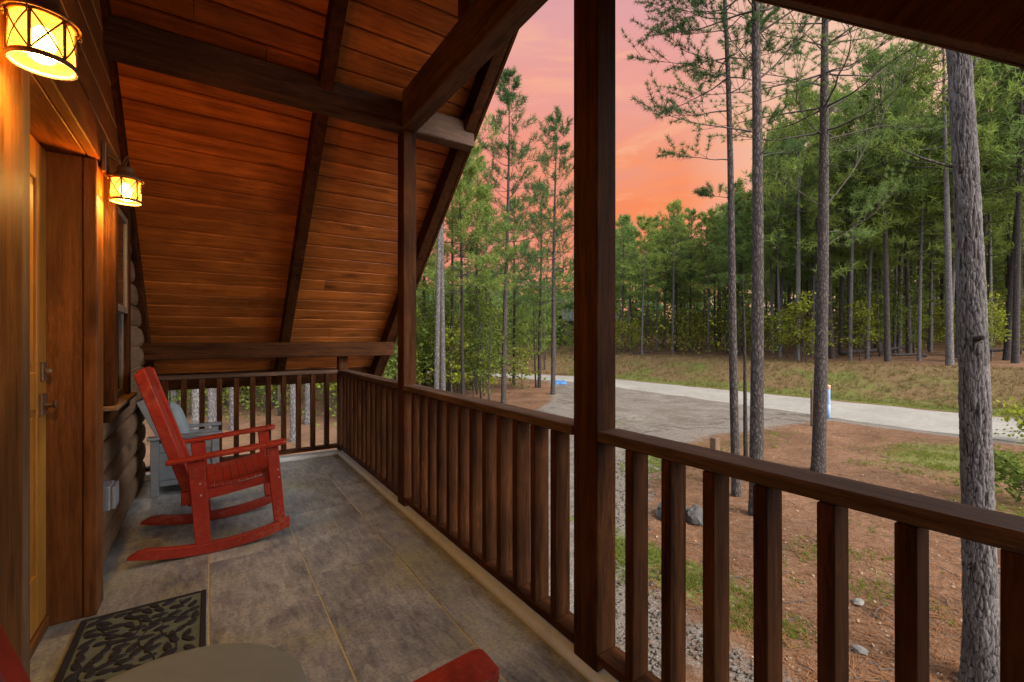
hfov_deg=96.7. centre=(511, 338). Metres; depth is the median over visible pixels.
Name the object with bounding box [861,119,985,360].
pine tree
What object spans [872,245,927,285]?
pine tree
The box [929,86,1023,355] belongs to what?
pine tree
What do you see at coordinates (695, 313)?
leafy sapling
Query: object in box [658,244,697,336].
pine tree
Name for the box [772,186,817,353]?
pine tree
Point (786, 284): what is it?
pine tree
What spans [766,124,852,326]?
pine tree
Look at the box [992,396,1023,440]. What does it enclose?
green shrub
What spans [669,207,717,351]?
pine tree
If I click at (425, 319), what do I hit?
leafy sapling
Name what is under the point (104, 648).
doormat
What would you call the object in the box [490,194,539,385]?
pine tree
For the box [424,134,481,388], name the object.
pine tree
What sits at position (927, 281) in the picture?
pine tree
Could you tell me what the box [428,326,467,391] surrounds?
leafy sapling
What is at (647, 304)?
pine tree
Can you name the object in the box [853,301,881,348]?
leafy sapling
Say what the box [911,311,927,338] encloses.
leafy sapling
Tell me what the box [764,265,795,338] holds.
pine tree
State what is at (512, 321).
leafy sapling
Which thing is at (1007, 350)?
pine tree
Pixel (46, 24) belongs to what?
wall lantern
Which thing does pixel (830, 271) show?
pine tree
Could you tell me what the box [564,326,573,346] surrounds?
leafy sapling
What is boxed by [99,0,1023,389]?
porch roof
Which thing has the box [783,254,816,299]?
pine tree
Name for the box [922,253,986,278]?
pine tree
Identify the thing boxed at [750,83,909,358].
pine tree
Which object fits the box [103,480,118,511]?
outlet box
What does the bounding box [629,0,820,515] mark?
pine tree
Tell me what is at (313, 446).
porch railing
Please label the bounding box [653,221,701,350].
pine tree
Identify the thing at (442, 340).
pine tree
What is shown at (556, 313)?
pine tree
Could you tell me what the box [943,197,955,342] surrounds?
pine tree
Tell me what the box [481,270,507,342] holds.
pine tree
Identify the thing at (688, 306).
pine tree
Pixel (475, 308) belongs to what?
leafy sapling
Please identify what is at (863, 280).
pine tree
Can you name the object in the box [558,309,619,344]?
cabin
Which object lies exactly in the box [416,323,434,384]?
leafy sapling
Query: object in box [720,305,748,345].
leafy sapling
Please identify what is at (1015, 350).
pine tree
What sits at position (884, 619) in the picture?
dead leaves
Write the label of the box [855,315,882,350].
leafy sapling
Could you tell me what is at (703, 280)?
pine tree
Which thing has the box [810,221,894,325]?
pine tree
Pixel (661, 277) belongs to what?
pine tree
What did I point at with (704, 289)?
pine tree
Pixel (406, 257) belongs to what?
porch post
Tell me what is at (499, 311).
leafy sapling
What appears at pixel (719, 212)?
pine tree
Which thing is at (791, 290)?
pine tree
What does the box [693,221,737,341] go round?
pine tree
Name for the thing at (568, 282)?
pine tree
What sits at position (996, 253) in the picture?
pine tree
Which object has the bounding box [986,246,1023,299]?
pine tree
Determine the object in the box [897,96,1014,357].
pine tree
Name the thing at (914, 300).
leafy sapling
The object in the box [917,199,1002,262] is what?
pine tree
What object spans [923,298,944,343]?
leafy sapling
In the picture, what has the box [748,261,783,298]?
pine tree
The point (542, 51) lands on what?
sky
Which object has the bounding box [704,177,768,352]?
pine tree
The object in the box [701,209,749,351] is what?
pine tree
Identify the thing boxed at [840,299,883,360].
leafy sapling
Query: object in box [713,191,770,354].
pine tree
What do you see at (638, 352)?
fallen log
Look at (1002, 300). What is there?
leafy sapling
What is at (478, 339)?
leafy sapling
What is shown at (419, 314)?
leafy sapling
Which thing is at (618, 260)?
pine tree
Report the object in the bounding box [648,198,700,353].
pine tree
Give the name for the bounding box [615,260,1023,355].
undergrowth
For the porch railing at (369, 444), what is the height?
0.880 m
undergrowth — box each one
[145,349,429,428]
[168,288,573,393]
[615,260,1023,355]
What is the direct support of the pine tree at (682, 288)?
on the ground at (531, 396)
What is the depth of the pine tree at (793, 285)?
48.94 m
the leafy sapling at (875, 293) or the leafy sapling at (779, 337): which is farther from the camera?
the leafy sapling at (875, 293)
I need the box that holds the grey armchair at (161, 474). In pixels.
[136,400,222,497]
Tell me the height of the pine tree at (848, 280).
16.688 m
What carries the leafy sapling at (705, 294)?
on the ground at (531, 396)
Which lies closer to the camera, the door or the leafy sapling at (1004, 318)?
the door
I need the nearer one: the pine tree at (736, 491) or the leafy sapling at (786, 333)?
the pine tree at (736, 491)
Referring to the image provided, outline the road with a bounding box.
[428,372,1023,442]
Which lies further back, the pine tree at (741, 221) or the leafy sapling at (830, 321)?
the pine tree at (741, 221)
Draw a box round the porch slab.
[208,455,590,681]
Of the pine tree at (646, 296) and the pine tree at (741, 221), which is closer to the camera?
the pine tree at (741, 221)
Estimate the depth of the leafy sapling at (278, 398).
15.81 m
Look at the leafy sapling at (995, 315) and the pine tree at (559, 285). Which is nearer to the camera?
the leafy sapling at (995, 315)
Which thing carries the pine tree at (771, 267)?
on the ground at (531, 396)
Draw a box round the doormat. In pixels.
[54,589,205,681]
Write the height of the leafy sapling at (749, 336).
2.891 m
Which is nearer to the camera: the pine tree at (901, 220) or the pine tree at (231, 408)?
the pine tree at (231, 408)
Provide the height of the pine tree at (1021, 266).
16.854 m
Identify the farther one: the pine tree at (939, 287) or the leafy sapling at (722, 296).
the pine tree at (939, 287)
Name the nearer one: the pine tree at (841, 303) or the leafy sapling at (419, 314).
the leafy sapling at (419, 314)
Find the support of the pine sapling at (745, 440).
on the ground at (531, 396)
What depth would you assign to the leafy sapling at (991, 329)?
26.26 m
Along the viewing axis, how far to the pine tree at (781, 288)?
35.51 m
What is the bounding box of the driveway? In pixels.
[534,382,835,651]
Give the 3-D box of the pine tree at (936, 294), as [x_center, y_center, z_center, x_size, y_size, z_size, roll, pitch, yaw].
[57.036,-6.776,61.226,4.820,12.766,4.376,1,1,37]
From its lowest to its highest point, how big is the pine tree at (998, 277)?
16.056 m
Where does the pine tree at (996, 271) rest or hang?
on the ground at (531, 396)
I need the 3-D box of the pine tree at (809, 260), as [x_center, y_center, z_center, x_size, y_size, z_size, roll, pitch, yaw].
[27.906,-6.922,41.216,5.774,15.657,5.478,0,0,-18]
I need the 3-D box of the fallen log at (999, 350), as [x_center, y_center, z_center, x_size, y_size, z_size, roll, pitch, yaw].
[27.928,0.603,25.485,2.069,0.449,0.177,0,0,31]
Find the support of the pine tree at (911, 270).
on the ground at (531, 396)
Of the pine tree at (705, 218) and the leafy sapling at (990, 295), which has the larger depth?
the pine tree at (705, 218)
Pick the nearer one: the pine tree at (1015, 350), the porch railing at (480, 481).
the porch railing at (480, 481)
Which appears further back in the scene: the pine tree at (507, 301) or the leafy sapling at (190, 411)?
the pine tree at (507, 301)
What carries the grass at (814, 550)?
on the ground at (531, 396)
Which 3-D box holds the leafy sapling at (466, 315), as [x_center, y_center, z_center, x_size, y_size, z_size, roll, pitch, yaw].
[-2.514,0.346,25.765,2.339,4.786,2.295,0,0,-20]
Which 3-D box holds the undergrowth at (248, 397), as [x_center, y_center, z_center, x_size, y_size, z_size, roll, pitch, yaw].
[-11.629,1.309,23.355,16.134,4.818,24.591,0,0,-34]
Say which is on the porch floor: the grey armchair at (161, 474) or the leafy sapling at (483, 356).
the grey armchair at (161, 474)
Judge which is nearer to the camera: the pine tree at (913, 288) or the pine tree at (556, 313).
the pine tree at (556, 313)
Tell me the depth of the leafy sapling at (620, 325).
36.97 m
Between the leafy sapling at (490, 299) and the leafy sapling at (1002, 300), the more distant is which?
the leafy sapling at (1002, 300)
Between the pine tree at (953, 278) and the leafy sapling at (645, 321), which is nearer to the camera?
the pine tree at (953, 278)
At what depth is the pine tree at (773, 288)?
60.92 m
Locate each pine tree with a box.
[171,390,178,404]
[191,389,198,429]
[207,388,216,430]
[229,387,233,430]
[289,384,295,441]
[303,383,309,424]
[329,384,331,407]
[416,252,445,311]
[417,140,526,394]
[422,223,462,385]
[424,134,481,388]
[427,152,483,391]
[429,112,501,390]
[443,143,513,390]
[444,260,468,316]
[454,65,566,402]
[454,279,488,381]
[464,205,511,378]
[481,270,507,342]
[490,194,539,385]
[495,283,518,343]
[508,105,573,394]
[508,181,573,387]
[510,282,559,387]
[518,288,532,324]
[530,279,562,369]
[545,291,562,321]
[546,271,570,314]
[560,265,573,305]
[615,213,645,353]
[615,214,670,354]
[615,215,642,338]
[615,220,652,348]
[615,224,650,351]
[615,247,628,311]
[615,266,625,298]
[619,0,835,496]
[626,256,651,330]
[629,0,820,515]
[636,214,676,351]
[637,242,662,346]
[637,249,662,344]
[644,236,684,349]
[647,249,680,347]
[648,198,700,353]
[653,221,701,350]
[654,0,949,472]
[657,213,700,342]
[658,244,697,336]
[664,236,704,332]
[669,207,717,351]
[669,250,701,347]
[670,287,702,314]
[684,206,738,353]
[688,238,720,343]
[691,214,727,348]
[692,268,716,323]
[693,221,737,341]
[699,226,720,343]
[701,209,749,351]
[702,203,725,302]
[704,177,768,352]
[707,193,770,301]
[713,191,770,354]
[717,260,749,299]
[734,201,768,320]
[735,142,815,354]
[737,119,816,351]
[737,129,816,357]
[743,159,804,348]
[745,268,791,312]
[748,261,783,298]
[749,77,853,360]
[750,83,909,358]
[764,246,802,328]
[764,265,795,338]
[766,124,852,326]
[768,237,805,330]
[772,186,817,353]
[773,169,845,348]
[773,255,794,330]
[775,111,866,356]
[775,265,806,303]
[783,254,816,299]
[787,80,893,354]
[790,225,839,273]
[791,96,907,360]
[804,253,846,286]
[809,243,867,340]
[810,131,862,349]
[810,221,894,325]
[813,107,925,358]
[814,210,872,296]
[829,42,981,361]
[830,165,907,355]
[831,274,858,336]
[832,288,854,310]
[833,248,868,341]
[845,171,929,348]
[845,226,898,346]
[847,64,950,352]
[856,43,1023,365]
[856,116,951,353]
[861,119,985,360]
[863,145,919,347]
[867,88,950,352]
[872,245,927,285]
[881,111,953,351]
[891,106,937,347]
[892,202,944,339]
[893,58,1023,321]
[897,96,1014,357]
[898,49,999,681]
[898,166,944,345]
[899,105,1023,321]
[903,251,928,331]
[909,224,944,304]
[910,210,942,324]
[915,257,944,314]
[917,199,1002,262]
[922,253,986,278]
[922,272,944,326]
[923,57,1023,362]
[925,160,1022,265]
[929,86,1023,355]
[929,224,1023,300]
[936,195,1011,258]
[936,240,1002,277]
[938,240,1001,268]
[943,100,1023,351]
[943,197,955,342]
[948,63,1023,359]
[949,71,1023,257]
[982,74,1023,225]
[986,210,1023,274]
[986,234,1023,337]
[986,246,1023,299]
[987,122,1023,285]
[995,178,1015,305]
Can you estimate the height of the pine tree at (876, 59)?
17.417 m
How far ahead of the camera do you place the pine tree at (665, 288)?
40.07 m
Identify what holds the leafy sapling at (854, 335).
on the ground at (531, 396)
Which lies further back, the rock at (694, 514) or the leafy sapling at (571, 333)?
the leafy sapling at (571, 333)
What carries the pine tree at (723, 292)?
on the ground at (531, 396)
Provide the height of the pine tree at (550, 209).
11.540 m
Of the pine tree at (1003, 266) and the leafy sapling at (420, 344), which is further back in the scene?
the pine tree at (1003, 266)
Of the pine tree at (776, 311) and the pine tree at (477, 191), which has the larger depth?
the pine tree at (776, 311)
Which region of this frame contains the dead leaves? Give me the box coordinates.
[620,421,1020,681]
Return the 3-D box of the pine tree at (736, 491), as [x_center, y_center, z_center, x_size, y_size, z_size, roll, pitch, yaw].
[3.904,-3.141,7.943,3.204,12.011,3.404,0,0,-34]
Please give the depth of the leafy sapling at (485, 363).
19.57 m
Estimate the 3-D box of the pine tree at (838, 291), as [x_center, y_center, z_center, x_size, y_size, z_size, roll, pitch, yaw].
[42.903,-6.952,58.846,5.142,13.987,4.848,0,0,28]
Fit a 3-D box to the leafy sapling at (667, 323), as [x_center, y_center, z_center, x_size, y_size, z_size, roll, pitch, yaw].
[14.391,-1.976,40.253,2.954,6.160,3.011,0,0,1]
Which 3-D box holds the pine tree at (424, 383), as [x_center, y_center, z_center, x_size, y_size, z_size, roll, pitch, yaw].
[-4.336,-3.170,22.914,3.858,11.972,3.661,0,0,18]
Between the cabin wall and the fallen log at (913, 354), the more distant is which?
the fallen log at (913, 354)
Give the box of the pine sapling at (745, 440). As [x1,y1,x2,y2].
[736,274,747,456]
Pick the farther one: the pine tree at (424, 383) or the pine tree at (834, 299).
the pine tree at (834, 299)
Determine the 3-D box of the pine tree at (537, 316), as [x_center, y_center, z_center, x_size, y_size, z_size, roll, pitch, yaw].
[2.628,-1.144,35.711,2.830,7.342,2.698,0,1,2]
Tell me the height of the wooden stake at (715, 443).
0.910 m
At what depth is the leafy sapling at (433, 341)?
19.38 m
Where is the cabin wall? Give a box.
[0,0,145,678]
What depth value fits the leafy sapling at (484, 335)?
21.48 m
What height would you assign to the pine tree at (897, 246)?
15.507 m
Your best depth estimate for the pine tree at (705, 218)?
35.92 m
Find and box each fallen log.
[633,349,661,354]
[839,346,905,355]
[878,352,927,356]
[989,348,1023,352]
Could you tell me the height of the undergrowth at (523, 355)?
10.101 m
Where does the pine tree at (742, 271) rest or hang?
on the ground at (531, 396)
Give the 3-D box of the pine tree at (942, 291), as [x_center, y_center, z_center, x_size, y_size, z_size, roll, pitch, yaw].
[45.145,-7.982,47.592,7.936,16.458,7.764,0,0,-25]
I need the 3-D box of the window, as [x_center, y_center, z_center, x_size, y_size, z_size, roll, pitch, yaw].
[-2.379,-0.211,2.621,0.265,1.298,0.780,0,0,-34]
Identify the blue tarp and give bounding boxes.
[555,380,566,383]
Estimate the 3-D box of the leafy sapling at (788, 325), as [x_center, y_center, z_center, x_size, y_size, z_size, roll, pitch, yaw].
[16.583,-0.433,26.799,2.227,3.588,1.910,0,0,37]
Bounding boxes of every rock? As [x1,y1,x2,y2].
[655,502,687,519]
[686,505,702,525]
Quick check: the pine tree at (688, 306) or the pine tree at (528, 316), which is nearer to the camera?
the pine tree at (528, 316)
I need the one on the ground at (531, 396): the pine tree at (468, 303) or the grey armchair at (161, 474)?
the pine tree at (468, 303)
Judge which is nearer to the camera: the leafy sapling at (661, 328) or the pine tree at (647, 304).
the leafy sapling at (661, 328)
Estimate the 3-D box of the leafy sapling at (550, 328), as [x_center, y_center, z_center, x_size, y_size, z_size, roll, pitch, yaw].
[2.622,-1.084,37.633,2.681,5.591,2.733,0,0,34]
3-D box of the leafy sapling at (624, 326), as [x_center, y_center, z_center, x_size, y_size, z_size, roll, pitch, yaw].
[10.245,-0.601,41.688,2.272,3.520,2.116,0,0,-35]
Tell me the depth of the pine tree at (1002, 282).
46.84 m
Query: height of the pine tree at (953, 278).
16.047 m
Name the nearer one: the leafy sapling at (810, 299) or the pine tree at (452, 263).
the pine tree at (452, 263)
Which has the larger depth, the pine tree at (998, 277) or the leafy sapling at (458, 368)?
the pine tree at (998, 277)
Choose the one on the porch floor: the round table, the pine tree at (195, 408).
the round table
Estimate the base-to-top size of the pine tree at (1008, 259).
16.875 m
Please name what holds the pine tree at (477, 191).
on the ground at (531, 396)
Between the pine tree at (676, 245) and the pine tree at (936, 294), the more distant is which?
the pine tree at (936, 294)
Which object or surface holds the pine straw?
on the ground at (531, 396)
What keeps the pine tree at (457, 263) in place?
on the ground at (531, 396)
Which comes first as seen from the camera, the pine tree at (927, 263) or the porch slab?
the porch slab
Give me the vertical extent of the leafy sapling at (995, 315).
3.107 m
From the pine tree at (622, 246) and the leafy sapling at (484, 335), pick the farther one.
the pine tree at (622, 246)
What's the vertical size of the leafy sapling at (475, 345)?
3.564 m
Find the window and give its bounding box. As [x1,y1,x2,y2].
[103,174,136,422]
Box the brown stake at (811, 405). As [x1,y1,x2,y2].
[810,389,812,425]
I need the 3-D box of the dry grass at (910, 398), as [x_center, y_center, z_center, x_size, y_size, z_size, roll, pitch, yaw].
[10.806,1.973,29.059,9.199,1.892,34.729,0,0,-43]
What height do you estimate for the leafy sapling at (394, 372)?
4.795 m
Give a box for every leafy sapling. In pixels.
[189,394,191,414]
[257,384,289,412]
[260,385,280,415]
[316,382,336,394]
[383,337,397,377]
[384,345,417,378]
[386,293,427,379]
[390,321,433,378]
[396,308,431,373]
[397,345,432,383]
[416,281,434,385]
[416,282,458,373]
[416,296,460,389]
[416,298,455,382]
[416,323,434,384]
[424,317,460,372]
[424,330,469,382]
[427,289,459,345]
[428,277,463,338]
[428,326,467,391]
[429,296,467,391]
[429,330,472,391]
[445,314,479,392]
[455,279,509,397]
[455,336,477,393]
[457,306,483,386]
[457,320,494,396]
[460,296,513,395]
[464,291,501,393]
[465,289,499,352]
[468,302,519,399]
[475,358,497,399]
[483,307,508,353]
[507,301,521,340]
[507,312,528,368]
[507,348,539,388]
[527,295,558,358]
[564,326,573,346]
[615,314,630,346]
[615,318,627,347]
[625,304,645,333]
[628,320,643,351]
[638,305,653,340]
[651,315,670,344]
[654,283,692,350]
[686,299,709,345]
[694,290,716,343]
[710,295,742,353]
[713,305,737,335]
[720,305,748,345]
[727,269,769,342]
[738,314,773,351]
[745,317,750,351]
[764,312,789,357]
[772,301,812,361]
[774,291,815,361]
[774,309,804,358]
[781,303,814,361]
[785,274,816,333]
[788,283,811,317]
[797,294,851,351]
[798,319,835,354]
[833,295,864,347]
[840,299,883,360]
[841,295,883,356]
[843,283,873,347]
[843,313,861,347]
[853,247,917,356]
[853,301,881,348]
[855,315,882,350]
[856,290,891,353]
[870,294,896,338]
[872,276,925,353]
[874,269,926,339]
[883,279,916,339]
[893,272,944,352]
[903,284,943,333]
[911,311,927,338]
[921,306,944,349]
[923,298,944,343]
[938,306,955,341]
[954,281,1004,331]
[986,278,1005,319]
[987,302,1011,360]
[988,304,1003,343]
[993,307,1023,346]
[995,288,1023,328]
[995,297,1023,353]
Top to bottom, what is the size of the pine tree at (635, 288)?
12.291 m
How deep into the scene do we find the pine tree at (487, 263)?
30.94 m
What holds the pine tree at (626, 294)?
on the ground at (531, 396)
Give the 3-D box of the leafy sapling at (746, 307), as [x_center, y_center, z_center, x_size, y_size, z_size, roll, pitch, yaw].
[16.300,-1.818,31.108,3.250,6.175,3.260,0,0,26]
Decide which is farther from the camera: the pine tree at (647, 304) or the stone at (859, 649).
the pine tree at (647, 304)
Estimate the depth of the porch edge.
2.41 m
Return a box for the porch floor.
[30,455,588,681]
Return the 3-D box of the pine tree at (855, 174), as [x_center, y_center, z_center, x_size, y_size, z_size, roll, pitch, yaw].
[19.274,-6.115,26.083,5.203,15.089,5.538,0,0,15]
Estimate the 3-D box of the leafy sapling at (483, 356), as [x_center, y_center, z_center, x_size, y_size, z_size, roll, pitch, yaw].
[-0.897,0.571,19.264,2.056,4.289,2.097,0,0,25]
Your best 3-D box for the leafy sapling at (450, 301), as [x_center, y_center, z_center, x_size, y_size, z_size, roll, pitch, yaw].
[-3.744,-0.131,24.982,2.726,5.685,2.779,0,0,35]
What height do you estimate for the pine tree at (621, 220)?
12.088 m
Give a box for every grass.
[500,352,1023,415]
[615,368,1023,648]
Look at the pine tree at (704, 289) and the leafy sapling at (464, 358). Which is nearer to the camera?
the leafy sapling at (464, 358)
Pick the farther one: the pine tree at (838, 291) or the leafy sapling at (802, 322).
the pine tree at (838, 291)
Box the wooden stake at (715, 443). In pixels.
[710,437,719,450]
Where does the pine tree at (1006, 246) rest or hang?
on the ground at (531, 396)
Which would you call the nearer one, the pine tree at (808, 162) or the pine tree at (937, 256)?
the pine tree at (808, 162)
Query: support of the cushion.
on the grey armchair at (161, 474)
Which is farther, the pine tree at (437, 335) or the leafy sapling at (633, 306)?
the leafy sapling at (633, 306)
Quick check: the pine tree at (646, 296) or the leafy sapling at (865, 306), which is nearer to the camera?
the leafy sapling at (865, 306)
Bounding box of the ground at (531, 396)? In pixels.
[143,328,1023,681]
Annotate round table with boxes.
[105,643,306,681]
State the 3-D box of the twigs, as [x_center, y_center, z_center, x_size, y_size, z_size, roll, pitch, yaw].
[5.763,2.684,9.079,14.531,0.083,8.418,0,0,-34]
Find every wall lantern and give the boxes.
[0,0,82,80]
[101,142,144,205]
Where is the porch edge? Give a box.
[143,449,618,681]
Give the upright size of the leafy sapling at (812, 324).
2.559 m
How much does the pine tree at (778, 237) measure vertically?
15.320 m
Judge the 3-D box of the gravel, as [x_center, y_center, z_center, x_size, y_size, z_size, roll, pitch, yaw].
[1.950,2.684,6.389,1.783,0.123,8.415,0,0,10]
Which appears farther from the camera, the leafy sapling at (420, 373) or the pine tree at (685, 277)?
the pine tree at (685, 277)
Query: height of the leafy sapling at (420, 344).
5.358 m
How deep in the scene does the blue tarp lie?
27.05 m
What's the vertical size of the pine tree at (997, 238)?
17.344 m
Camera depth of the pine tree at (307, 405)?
14.39 m
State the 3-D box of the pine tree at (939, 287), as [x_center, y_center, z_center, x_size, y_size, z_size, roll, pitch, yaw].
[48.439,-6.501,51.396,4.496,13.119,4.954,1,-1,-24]
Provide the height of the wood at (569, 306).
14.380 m
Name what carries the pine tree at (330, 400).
on the ground at (531, 396)
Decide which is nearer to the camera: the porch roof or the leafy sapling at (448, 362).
the porch roof
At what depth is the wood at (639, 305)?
79.56 m
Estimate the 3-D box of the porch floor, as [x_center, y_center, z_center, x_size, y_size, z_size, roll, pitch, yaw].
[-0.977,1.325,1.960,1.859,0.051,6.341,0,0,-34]
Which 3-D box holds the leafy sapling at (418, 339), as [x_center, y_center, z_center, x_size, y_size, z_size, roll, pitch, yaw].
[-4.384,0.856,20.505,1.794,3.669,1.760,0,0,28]
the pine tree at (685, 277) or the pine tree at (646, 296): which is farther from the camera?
the pine tree at (646, 296)
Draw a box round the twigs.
[652,424,999,681]
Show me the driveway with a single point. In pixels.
(684, 412)
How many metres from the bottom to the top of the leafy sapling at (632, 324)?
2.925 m
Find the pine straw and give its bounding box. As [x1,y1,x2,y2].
[615,417,1023,681]
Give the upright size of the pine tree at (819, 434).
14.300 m
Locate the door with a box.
[30,134,57,639]
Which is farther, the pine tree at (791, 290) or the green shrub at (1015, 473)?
the pine tree at (791, 290)
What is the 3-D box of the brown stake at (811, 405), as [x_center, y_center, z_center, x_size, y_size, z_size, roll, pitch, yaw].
[9.359,2.162,14.200,0.086,1.200,0.090,0,0,-34]
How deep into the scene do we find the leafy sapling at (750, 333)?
29.51 m
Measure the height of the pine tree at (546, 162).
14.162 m
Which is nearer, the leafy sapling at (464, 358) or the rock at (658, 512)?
the rock at (658, 512)
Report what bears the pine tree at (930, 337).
on the ground at (531, 396)
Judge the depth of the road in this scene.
17.02 m
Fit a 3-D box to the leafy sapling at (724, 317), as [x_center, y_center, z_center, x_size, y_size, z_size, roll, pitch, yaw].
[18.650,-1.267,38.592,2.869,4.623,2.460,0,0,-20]
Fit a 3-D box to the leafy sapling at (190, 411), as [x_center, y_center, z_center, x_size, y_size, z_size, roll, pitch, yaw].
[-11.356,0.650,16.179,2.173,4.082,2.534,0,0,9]
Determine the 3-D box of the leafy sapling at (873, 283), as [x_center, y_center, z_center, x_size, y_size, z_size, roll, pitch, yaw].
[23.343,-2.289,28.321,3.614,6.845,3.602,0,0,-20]
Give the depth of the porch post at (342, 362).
5.15 m
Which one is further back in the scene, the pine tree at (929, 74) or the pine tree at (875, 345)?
the pine tree at (875, 345)
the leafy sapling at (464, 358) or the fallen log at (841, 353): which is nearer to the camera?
the leafy sapling at (464, 358)
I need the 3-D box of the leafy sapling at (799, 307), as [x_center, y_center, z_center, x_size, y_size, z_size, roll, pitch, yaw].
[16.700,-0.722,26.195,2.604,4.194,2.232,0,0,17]
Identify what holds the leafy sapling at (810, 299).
on the ground at (531, 396)
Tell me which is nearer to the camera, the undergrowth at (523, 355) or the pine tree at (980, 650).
the pine tree at (980, 650)
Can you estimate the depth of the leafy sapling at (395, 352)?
16.11 m
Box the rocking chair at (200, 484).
[127,366,289,560]
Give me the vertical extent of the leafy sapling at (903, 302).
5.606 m
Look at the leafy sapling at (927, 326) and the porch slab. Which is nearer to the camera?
the porch slab
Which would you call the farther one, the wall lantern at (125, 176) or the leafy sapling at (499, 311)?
the leafy sapling at (499, 311)
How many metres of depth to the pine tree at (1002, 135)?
24.69 m
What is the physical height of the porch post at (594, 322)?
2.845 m
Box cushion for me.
[169,401,189,438]
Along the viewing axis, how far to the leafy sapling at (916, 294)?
28.62 m
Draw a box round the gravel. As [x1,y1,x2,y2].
[615,457,788,681]
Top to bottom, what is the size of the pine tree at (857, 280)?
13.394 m
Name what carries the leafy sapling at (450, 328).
on the ground at (531, 396)
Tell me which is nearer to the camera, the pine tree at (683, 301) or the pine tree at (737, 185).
the pine tree at (737, 185)
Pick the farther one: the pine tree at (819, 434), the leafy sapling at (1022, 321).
the leafy sapling at (1022, 321)
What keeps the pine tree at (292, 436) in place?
on the ground at (531, 396)
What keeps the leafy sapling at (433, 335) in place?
on the ground at (531, 396)
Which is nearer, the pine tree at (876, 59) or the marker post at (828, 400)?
the marker post at (828, 400)
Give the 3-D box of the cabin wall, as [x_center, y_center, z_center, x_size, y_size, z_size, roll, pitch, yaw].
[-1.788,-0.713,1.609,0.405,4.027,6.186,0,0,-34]
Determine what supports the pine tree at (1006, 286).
on the ground at (531, 396)
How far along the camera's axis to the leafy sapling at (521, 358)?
24.65 m
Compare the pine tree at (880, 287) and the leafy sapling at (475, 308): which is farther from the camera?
the pine tree at (880, 287)
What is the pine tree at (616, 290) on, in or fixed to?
on the ground at (531, 396)
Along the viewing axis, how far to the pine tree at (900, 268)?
31.09 m
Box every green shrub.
[950,439,1023,504]
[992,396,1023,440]
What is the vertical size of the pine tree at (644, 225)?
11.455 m
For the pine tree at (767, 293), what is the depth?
64.57 m
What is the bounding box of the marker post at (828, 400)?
[827,385,830,418]
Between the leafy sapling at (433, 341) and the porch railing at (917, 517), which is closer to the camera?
the porch railing at (917, 517)
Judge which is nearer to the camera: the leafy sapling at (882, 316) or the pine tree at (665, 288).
the leafy sapling at (882, 316)
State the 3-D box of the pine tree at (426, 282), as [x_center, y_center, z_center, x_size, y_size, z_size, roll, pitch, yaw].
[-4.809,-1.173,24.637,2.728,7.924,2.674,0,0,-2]
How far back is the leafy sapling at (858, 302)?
37.99 m
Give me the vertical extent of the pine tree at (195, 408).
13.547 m
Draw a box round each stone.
[852,598,863,606]
[853,644,868,655]
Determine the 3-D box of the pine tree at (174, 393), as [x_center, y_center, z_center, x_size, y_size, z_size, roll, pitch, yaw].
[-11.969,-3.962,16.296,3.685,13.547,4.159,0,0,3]
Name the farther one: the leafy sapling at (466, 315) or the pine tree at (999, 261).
the pine tree at (999, 261)
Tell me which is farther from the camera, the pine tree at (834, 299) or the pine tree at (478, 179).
the pine tree at (834, 299)
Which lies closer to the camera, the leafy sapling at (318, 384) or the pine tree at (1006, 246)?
the leafy sapling at (318, 384)
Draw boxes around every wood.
[416,255,624,344]
[418,262,1022,334]
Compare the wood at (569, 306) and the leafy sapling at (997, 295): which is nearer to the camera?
the leafy sapling at (997, 295)
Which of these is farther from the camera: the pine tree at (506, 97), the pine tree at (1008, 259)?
the pine tree at (1008, 259)
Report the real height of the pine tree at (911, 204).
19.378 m
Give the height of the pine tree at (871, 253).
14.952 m
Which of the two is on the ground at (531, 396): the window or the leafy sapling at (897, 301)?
the leafy sapling at (897, 301)
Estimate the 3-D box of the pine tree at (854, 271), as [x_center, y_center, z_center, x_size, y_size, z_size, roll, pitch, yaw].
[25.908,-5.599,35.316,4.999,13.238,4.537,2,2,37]
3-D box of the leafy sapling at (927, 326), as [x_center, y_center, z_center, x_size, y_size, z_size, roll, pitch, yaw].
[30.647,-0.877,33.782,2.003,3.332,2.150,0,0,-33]
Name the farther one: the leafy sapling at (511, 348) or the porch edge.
the leafy sapling at (511, 348)
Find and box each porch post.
[337,356,347,450]
[398,130,415,505]
[574,0,614,671]
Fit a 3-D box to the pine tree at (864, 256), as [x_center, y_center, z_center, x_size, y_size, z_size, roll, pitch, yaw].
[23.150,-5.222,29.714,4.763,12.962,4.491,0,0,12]
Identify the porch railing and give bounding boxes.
[146,369,337,471]
[338,369,397,495]
[403,385,573,642]
[597,428,1023,681]
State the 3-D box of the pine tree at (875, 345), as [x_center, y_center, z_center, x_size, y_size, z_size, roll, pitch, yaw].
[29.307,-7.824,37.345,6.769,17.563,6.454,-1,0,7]
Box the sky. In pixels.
[422,0,1009,326]
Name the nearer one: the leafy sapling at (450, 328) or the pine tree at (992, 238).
the leafy sapling at (450, 328)
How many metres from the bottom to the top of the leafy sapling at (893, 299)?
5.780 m
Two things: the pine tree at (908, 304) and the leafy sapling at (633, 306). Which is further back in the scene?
the leafy sapling at (633, 306)
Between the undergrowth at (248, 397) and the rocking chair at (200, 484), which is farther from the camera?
the undergrowth at (248, 397)
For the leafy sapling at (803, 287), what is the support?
on the ground at (531, 396)

